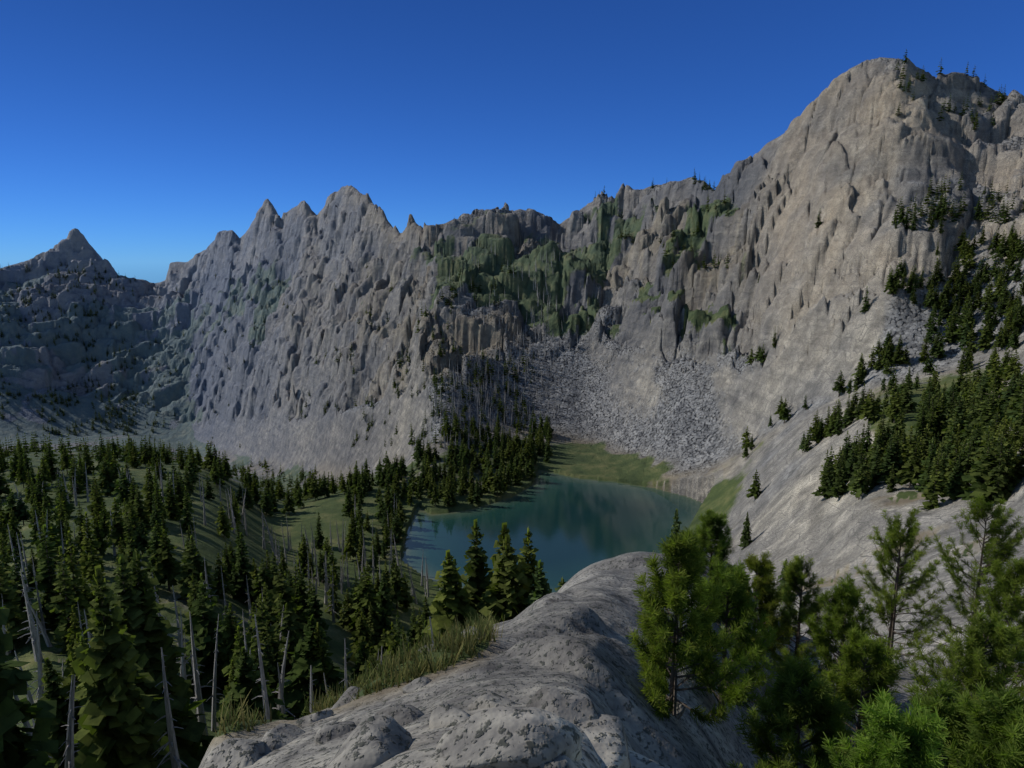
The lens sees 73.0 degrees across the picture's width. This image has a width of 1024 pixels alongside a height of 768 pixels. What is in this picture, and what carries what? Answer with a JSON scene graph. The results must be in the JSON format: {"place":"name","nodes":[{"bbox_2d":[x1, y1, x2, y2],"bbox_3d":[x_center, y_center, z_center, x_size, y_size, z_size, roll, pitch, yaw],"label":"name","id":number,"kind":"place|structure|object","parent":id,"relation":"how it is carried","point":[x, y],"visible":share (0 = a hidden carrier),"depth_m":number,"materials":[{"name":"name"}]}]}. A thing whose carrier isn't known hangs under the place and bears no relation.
{"place":"outdoors","nodes":[
{"label":"outdoors","id":0,"kind":"place"},
{"bbox_2d":[0,57,1023,767],"bbox_3d":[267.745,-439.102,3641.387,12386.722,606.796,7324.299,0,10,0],"label":"terrain","id":1,"kind":"structure","parent":0,"point":[654,379],"depth_m":360.24,"materials":[{"name":"grey stone"}]},
{"bbox_2d":[1,211,603,767],"bbox_3d":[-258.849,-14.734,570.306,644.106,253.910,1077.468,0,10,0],"label":"dead trees","id":2,"kind":"object","parent":1,"relation":"on","point":[71,723],"visible":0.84,"depth_m":132.04,"materials":[{"name":"grey wood"}]},
{"bbox_2d":[214,609,504,736],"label":"grass","id":3,"kind":"structure","parent":1,"relation":"on","point":[457,639],"depth_m":7.24,"materials":[{"name":"green plant"}]},
{"bbox_2d":[204,626,724,767],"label":"boulders","id":4,"kind":"object","parent":1,"relation":"on","point":[540,730],"visible":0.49,"depth_m":4.46,"materials":[{"name":"grey stone"}]},
{"bbox_2d":[0,49,1023,767],"bbox_3d":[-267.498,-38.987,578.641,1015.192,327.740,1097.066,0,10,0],"label":"forest","id":5,"kind":"object","parent":1,"relation":"on","point":[114,665],"depth_m":140.41,"materials":[{"name":"green plant"}]},
{"bbox_2d":[626,494,1023,767],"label":"pine","id":6,"kind":"object","parent":1,"relation":"on","point":[887,740],"depth_m":8.51,"materials":[{"name":"green plant"}]},
{"bbox_2d":[0,0,1023,282],"label":"sky","id":7,"kind":"structure","parent":0,"point":[150,130],"materials":[{"name":"blue"}]},
{"bbox_2d":[401,470,701,592],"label":"lake","id":8,"kind":"structure","parent":0,"point":[575,525],"depth_m":267.65,"materials":[{"name":"liquid"}]}
]}

